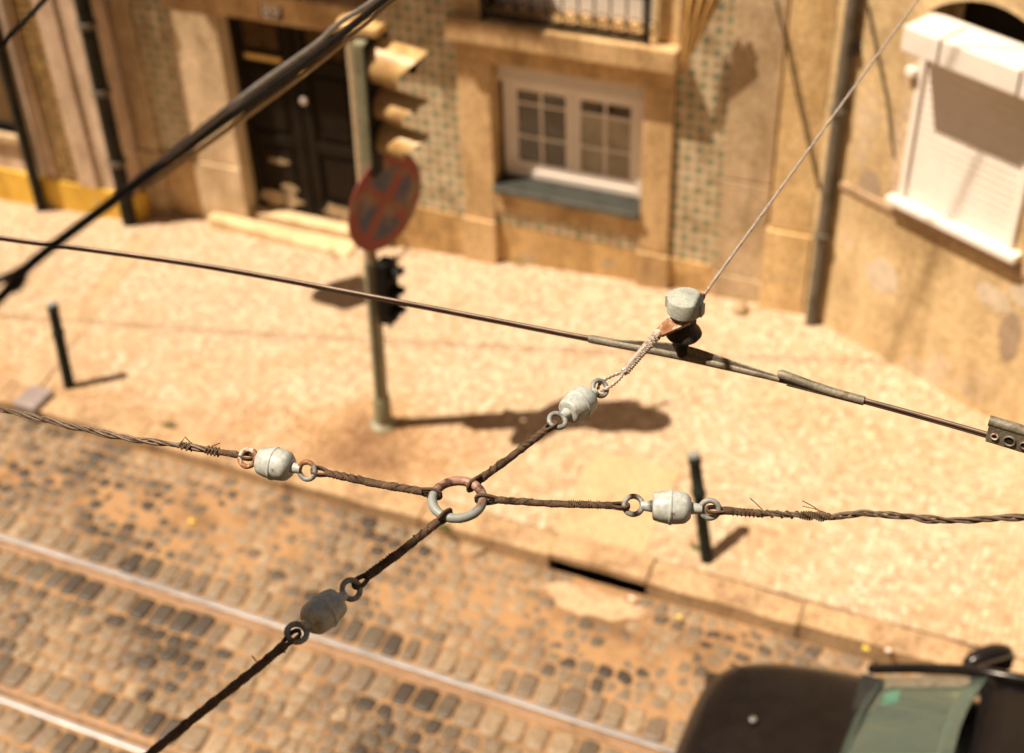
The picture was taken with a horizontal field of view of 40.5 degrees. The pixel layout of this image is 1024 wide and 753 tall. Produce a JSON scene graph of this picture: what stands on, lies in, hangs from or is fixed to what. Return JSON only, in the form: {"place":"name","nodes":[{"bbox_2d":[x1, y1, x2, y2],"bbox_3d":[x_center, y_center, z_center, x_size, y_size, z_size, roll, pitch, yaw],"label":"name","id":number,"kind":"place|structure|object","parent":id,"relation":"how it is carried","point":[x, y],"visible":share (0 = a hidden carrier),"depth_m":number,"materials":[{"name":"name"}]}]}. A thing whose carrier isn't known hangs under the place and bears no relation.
{"place":"outdoors","nodes":[
{"label":"outdoors","id":0,"kind":"place"},
{"bbox_2d":[0,0,47,49],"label":"thin cable","id":1,"kind":"object","parent":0,"point":[15,30],"visible":1,"depth_m":2.00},
{"bbox_2d":[13,385,54,415],"bbox_3d":[-4.135,0.224,12.025,0.230,0.140,0.270,13,41,19],"label":"steel kerb box","id":2,"kind":"object","parent":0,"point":[34,399],"visible":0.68,"depth_m":11.96,"materials":[{"name":"grey metal"}]},
{"bbox_2d":[0,0,397,304],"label":"cable bundle","id":3,"kind":"object","parent":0,"point":[16,278],"visible":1,"depth_m":1.94,"materials":[{"name":"black rubber"}]},
{"bbox_2d":[310,465,442,499],"bbox_3d":[-0.290,0.225,2.952,0.302,0.033,0.024,9,40,14],"label":"tie wire","id":4,"kind":"object","parent":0,"point":[375,483],"visible":0.99,"depth_m":2.95,"materials":[{"name":"brown metal"}]},
{"bbox_2d":[237,447,317,481],"bbox_3d":[-0.509,0.191,3.007,0.191,0.074,0.074,13,41,19],"label":"insulator","id":5,"kind":"object","parent":4,"relation":"attached to","point":[274,463],"visible":1,"depth_m":2.98,"materials":[{"name":"ceramic"}]},
{"bbox_2d":[0,406,253,460],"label":"span wire","id":6,"kind":"object","parent":5,"relation":"attached to","point":[208,449],"visible":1,"depth_m":3.08,"materials":[{"name":"brown metal"}]},
{"bbox_2d":[427,476,487,522],"bbox_3d":[-0.114,0.257,2.903,0.126,0.028,0.126,13,41,19],"label":"junction ring","id":7,"kind":"object","parent":4,"relation":"attached to","point":[476,511],"visible":0.97,"depth_m":2.89,"materials":[{"name":"grey metal"}]},
{"bbox_2d":[351,508,452,589],"bbox_3d":[-0.219,0.345,2.797,0.024,0.033,0.281,28,47,32],"label":"tie wire","id":8,"kind":"object","parent":7,"relation":"attached to","point":[373,571],"visible":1,"depth_m":2.79,"materials":[{"name":"brown metal"}]},
{"bbox_2d":[284,577,362,644],"bbox_3d":[-0.361,0.451,2.671,0.074,0.074,0.190,20,43,25],"label":"insulator","id":9,"kind":"object","parent":8,"relation":"attached to","point":[324,611],"visible":1,"depth_m":2.64,"materials":[{"name":"grey ceramic"}]},
{"bbox_2d":[145,628,301,752],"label":"span wire","id":10,"kind":"object","parent":9,"relation":"attached to","point":[212,703],"visible":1,"depth_m":2.52,"materials":[{"name":"brown metal"}]},
{"bbox_2d":[466,420,556,492],"bbox_3d":[0.002,0.170,3.007,0.024,0.033,0.288,28,47,32],"label":"tie wire","id":11,"kind":"object","parent":7,"relation":"attached to","point":[521,448],"visible":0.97,"depth_m":3.00,"materials":[{"name":"brown metal"}]},
{"bbox_2d":[474,493,629,510],"bbox_3d":[0.083,0.264,2.885,0.326,0.033,0.024,2,39,5],"label":"tie wire","id":12,"kind":"object","parent":7,"relation":"attached to","point":[494,499],"visible":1,"depth_m":2.88,"materials":[{"name":"brown metal"}]},
{"bbox_2d":[622,489,721,524],"bbox_3d":[0.329,0.270,2.864,0.203,0.074,0.074,8,40,13],"label":"insulator","id":13,"kind":"object","parent":12,"relation":"attached to","point":[670,507],"visible":1,"depth_m":2.85,"materials":[{"name":"white ceramic"}]},
{"bbox_2d":[705,498,1023,523],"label":"span wire","id":14,"kind":"object","parent":13,"relation":"attached to","point":[820,516],"visible":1,"depth_m":2.82,"materials":[{"name":"brown metal"}]},
{"bbox_2d":[0,412,979,752],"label":"road","id":15,"kind":"structure","parent":0,"point":[618,652],"depth_m":10.05,"materials":[{"name":"brown stone"}]},
{"bbox_2d":[0,686,182,752],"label":"tram rail","id":16,"kind":"object","parent":15,"relation":"on","point":[80,725],"visible":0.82,"depth_m":9.43,"materials":[{"name":"metal"}]},
{"bbox_2d":[0,533,675,752],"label":"tram rail","id":17,"kind":"object","parent":15,"relation":"on","point":[455,689],"visible":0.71,"depth_m":9.82,"materials":[{"name":"metal"}]},
{"bbox_2d":[542,582,647,620],"bbox_3d":[0.588,1.735,10.197,0.820,0.184,0.326,13,41,19],"label":"drain apron","id":18,"kind":"object","parent":15,"relation":"on","point":[585,600],"visible":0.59,"depth_m":10.15,"materials":[{"name":"beige concrete"}]},
{"bbox_2d":[675,643,1023,752],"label":"car","id":19,"kind":"object","parent":15,"relation":"on","point":[768,708],"visible":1,"depth_m":8.04,"materials":[{"name":"black paint"}]},
{"bbox_2d":[0,200,1023,657],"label":"pavement","id":20,"kind":"structure","parent":0,"point":[246,360],"depth_m":11.72,"materials":[{"name":"stone"}]},
{"bbox_2d":[46,301,74,389],"bbox_3d":[-3.894,-0.258,11.981,0.110,0.868,0.207,0,38,3],"label":"bollard","id":21,"kind":"object","parent":20,"relation":"on","point":[57,330],"visible":1,"depth_m":11.94,"materials":[{"name":"black metal"}]},
{"bbox_2d":[0,0,151,221],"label":"yellow plinth house","id":22,"kind":"structure","parent":20,"relation":"on","point":[47,59],"depth_m":14.17,"materials":[{"name":"beige paint"}]},
{"bbox_2d":[0,74,18,144],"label":"window","id":23,"kind":"structure","parent":22,"relation":"in","point":[6,121],"depth_m":14.66,"materials":[{"name":"beige stone"}]},
{"bbox_2d":[0,26,46,211],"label":"downpipe","id":24,"kind":"object","parent":22,"relation":"attached to","point":[11,92],"visible":1,"depth_m":14.37,"materials":[{"name":"black metal"}]},
{"bbox_2d":[13,230,158,386],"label":"channel slab","id":25,"kind":"structure","parent":20,"relation":"on","point":[40,367],"depth_m":13.19,"materials":[{"name":"beige stone"}]},
{"bbox_2d":[337,11,429,432],"bbox_3d":[-0.892,-1.059,10.241,0.826,4.107,0.355,13,41,19],"label":"traffic signal","id":26,"kind":"object","parent":20,"relation":"on","point":[379,64],"visible":0.9,"depth_m":9.59,"materials":[{"name":"grey paint"}]},
{"bbox_2d":[348,153,420,251],"bbox_3d":[-1.018,-1.310,10.137,0.303,0.769,0.770,25,46,30],"label":"round road sign","id":27,"kind":"object","parent":26,"relation":"attached to","point":[382,206],"visible":0.94,"depth_m":10.07,"materials":[{"name":"red metal"}]},
{"bbox_2d":[106,0,838,313],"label":"tiled house","id":28,"kind":"structure","parent":20,"relation":"on","point":[609,138],"depth_m":12.49,"materials":[{"name":"paint"}]},
{"bbox_2d":[73,0,136,226],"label":"downpipe","id":29,"kind":"object","parent":28,"relation":"attached to","point":[101,88],"visible":1,"depth_m":13.69,"materials":[{"name":"black metal"}]},
{"bbox_2d":[226,16,357,222],"bbox_3d":[-2.041,-2.495,13.546,1.380,2.180,0.144,13,41,19],"label":"door","id":30,"kind":"structure","parent":28,"relation":"in","point":[301,146],"depth_m":13.59,"materials":[{"name":"brown paint"}]},
{"bbox_2d":[493,64,643,219],"bbox_3d":[0.507,-2.129,12.326,1.414,1.275,0.285,13,41,19],"label":"window","id":31,"kind":"structure","parent":28,"relation":"in","point":[559,128],"depth_m":12.45,"materials":[{"name":"white paint"}]},
{"bbox_2d":[495,0,653,24],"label":"upper window","id":32,"kind":"structure","parent":28,"relation":"in","point":[601,6],"depth_m":11.62,"materials":[{"name":"white paint"}]},
{"bbox_2d":[681,0,719,67],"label":"hanging cloth","id":33,"kind":"object","parent":28,"relation":"hanging from","point":[697,14],"visible":1,"depth_m":10.94,"materials":[{"name":"beige fabric"}]},
{"bbox_2d":[775,0,819,189],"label":"facade cable","id":34,"kind":"object","parent":28,"relation":"attached to","point":[795,86],"visible":0.89,"depth_m":11.00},
{"bbox_2d":[554,452,680,553],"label":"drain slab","id":35,"kind":"structure","parent":20,"relation":"on","point":[607,478],"depth_m":10.77,"materials":[{"name":"stone"}]},
{"bbox_2d":[731,300,746,315],"bbox_3d":[2.032,-0.612,12.370,0.142,0.123,0.148,13,41,19],"label":"loose stone","id":36,"kind":"object","parent":20,"relation":"on","point":[739,307],"visible":1,"depth_m":12.32,"materials":[{"name":"beige stone"}]},
{"bbox_2d":[803,0,1023,424],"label":"roller shutter house","id":37,"kind":"structure","parent":20,"relation":"on","point":[924,275],"depth_m":10.57,"materials":[{"name":"paint"}]},
{"bbox_2d":[805,0,861,326],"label":"downpipe","id":38,"kind":"object","parent":37,"relation":"attached to","point":[822,234],"visible":0.98,"depth_m":11.11,"materials":[{"name":"metal"}]},
{"bbox_2d":[851,5,861,54],"bbox_3d":[2.573,-2.757,10.318,0.060,0.725,0.120,-28,45,-29],"label":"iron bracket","id":39,"kind":"object","parent":37,"relation":"attached to","point":[856,48],"visible":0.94,"depth_m":10.49,"materials":[{"name":"black metal"}]},
{"bbox_2d":[865,0,894,157],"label":"facade cable","id":40,"kind":"object","parent":37,"relation":"attached to","point":[881,72],"visible":1,"depth_m":10.42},
{"bbox_2d":[653,287,704,357],"bbox_3d":[0.411,-0.122,3.369,0.164,0.174,0.091,-14,40,-14],"label":"trolley wire hanger","id":41,"kind":"object","parent":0,"point":[679,327],"visible":1,"depth_m":3.33,"materials":[{"name":"ceramic"}]},
{"bbox_2d":[0,235,986,437],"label":"trolley wire","id":42,"kind":"object","parent":41,"relation":"hanging from","point":[867,401],"visible":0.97,"depth_m":3.65,"materials":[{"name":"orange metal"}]},
{"bbox_2d":[588,335,778,381],"bbox_3d":[0.430,-0.055,3.411,0.506,0.045,0.030,12,41,18],"label":"wire splice","id":43,"kind":"object","parent":42,"relation":"attached to","point":[693,355],"visible":0.98,"depth_m":3.40,"materials":[{"name":"grey metal"}]},
{"bbox_2d":[777,369,865,404],"bbox_3d":[0.735,0.025,3.301,0.214,0.040,0.024,15,42,21],"label":"wire splice","id":44,"kind":"object","parent":42,"relation":"attached to","point":[797,381],"visible":1,"depth_m":3.30,"materials":[{"name":"grey metal"}]},
{"bbox_2d":[985,415,1023,452],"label":"cable clamp","id":45,"kind":"object","parent":42,"relation":"attached to","point":[1005,433],"visible":1,"depth_m":3.12,"materials":[{"name":"grey metal"}]},
{"bbox_2d":[597,333,657,391],"bbox_3d":[0.277,-0.033,3.248,0.038,0.027,0.251,24,45,29],"label":"stranded link","id":46,"kind":"object","parent":41,"relation":"attached to","point":[648,344],"visible":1,"depth_m":3.24,"materials":[{"name":"white fabric"}]},
{"bbox_2d":[547,378,608,429],"bbox_3d":[0.151,0.062,3.135,0.074,0.074,0.196,21,44,26],"label":"insulator","id":47,"kind":"object","parent":46,"relation":"attached to","point":[578,404],"visible":1,"depth_m":3.11,"materials":[{"name":"white ceramic"}]},
{"bbox_2d":[703,0,918,296],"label":"span wire","id":48,"kind":"object","parent":41,"relation":"attached to","point":[796,166],"visible":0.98,"depth_m":3.90,"materials":[{"name":"grey metal"}]},
{"bbox_2d":[689,542,698,550],"bbox_3d":[1.375,1.286,10.337,0.131,0.067,0.088,13,41,19],"label":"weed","id":49,"kind":"object","parent":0,"point":[695,547],"visible":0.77,"depth_m":10.34,"materials":[{"name":"green plant"}]},
{"bbox_2d":[437,500,1023,659],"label":"pavement bed","id":50,"kind":"object","parent":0,"point":[805,600],"depth_m":10.03,"materials":[{"name":"beige concrete"}]},
{"bbox_2d":[0,380,10,393],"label":"kerb stone","id":51,"kind":"object","parent":50,"relation":"on","point":[4,385],"visible":0.1,"depth_m":12.20,"materials":[{"name":"stone"}]},
{"bbox_2d":[0,384,28,409],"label":"kerb stone","id":52,"kind":"object","parent":50,"relation":"on","point":[10,394],"visible":0.3,"depth_m":12.09,"materials":[{"name":"stone"}]},
{"bbox_2d":[38,395,153,449],"bbox_3d":[-3.640,0.515,12.011,1.238,0.523,0.247,13,41,19],"label":"kerb stone","id":53,"kind":"object","parent":50,"relation":"on","point":[56,407],"visible":0.34,"depth_m":11.81,"materials":[{"name":"stone"}]},
{"bbox_2d":[139,421,297,490],"bbox_3d":[-2.422,0.808,11.579,1.388,0.524,0.256,13,41,19],"label":"kerb stone","id":54,"kind":"object","parent":50,"relation":"on","point":[226,465],"visible":0.23,"depth_m":11.44,"materials":[{"name":"stone"}]},
{"bbox_2d":[160,418,175,428],"bbox_3d":[-2.889,0.408,11.661,0.128,0.066,0.110,-17,41,-18],"label":"weed","id":55,"kind":"object","parent":54,"relation":"on","point":[167,424],"visible":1,"depth_m":11.65,"materials":[{"name":"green plant"}]},
{"bbox_2d":[284,462,427,529],"bbox_3d":[-1.225,1.093,11.158,1.188,0.519,0.255,13,41,19],"label":"kerb stone","id":56,"kind":"object","parent":50,"relation":"on","point":[405,509],"visible":0.3,"depth_m":10.94,"materials":[{"name":"stone"}]},
{"bbox_2d":[419,501,559,570],"bbox_3d":[-0.171,1.345,10.790,1.078,0.517,0.253,13,41,19],"label":"kerb stone","id":57,"kind":"object","parent":50,"relation":"on","point":[533,545],"visible":0.38,"depth_m":10.57,"materials":[{"name":"stone"}]},
{"bbox_2d":[438,523,451,531],"bbox_3d":[-0.523,1.145,10.611,0.138,0.068,0.116,13,41,19],"label":"weed","id":58,"kind":"object","parent":57,"relation":"on","point":[442,526],"visible":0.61,"depth_m":10.60,"materials":[{"name":"green plant"}]},
{"bbox_2d":[550,532,654,584],"bbox_3d":[0.673,1.349,10.336,0.748,0.064,0.244,13,41,19],"label":"kerb stone","id":59,"kind":"object","parent":50,"relation":"on","point":[615,561],"visible":1,"depth_m":10.30,"materials":[{"name":"stone"}]},
{"bbox_2d":[557,560,648,595],"bbox_3d":[0.693,1.545,10.523,0.720,0.470,0.090,13,41,19],"label":"drain opening","id":60,"kind":"object","parent":50,"relation":"on","point":[604,578],"visible":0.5,"depth_m":10.45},
{"bbox_2d":[687,451,713,564],"bbox_3d":[1.378,0.986,10.100,0.110,0.943,0.367,-19,41,-20],"label":"bollard","id":61,"kind":"object","parent":50,"relation":"on","point":[698,489],"visible":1,"depth_m":10.03,"materials":[{"name":"black metal"}]},
{"bbox_2d":[646,560,803,638],"bbox_3d":[1.546,1.753,10.185,1.108,0.519,0.255,13,41,19],"label":"kerb stone","id":62,"kind":"object","parent":50,"relation":"on","point":[731,600],"visible":0.53,"depth_m":10.01,"materials":[{"name":"stone"}]},
{"bbox_2d":[796,601,968,676],"bbox_3d":[2.591,2.000,9.818,1.138,0.525,0.248,13,41,19],"label":"kerb stone","id":63,"kind":"object","parent":50,"relation":"on","point":[835,629],"visible":0.45,"depth_m":9.67,"materials":[{"name":"stone"}]},
{"bbox_2d":[963,647,1023,676],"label":"kerb stone","id":64,"kind":"object","parent":50,"relation":"on","point":[1018,665],"visible":0.04,"depth_m":9.41,"materials":[{"name":"stone"}]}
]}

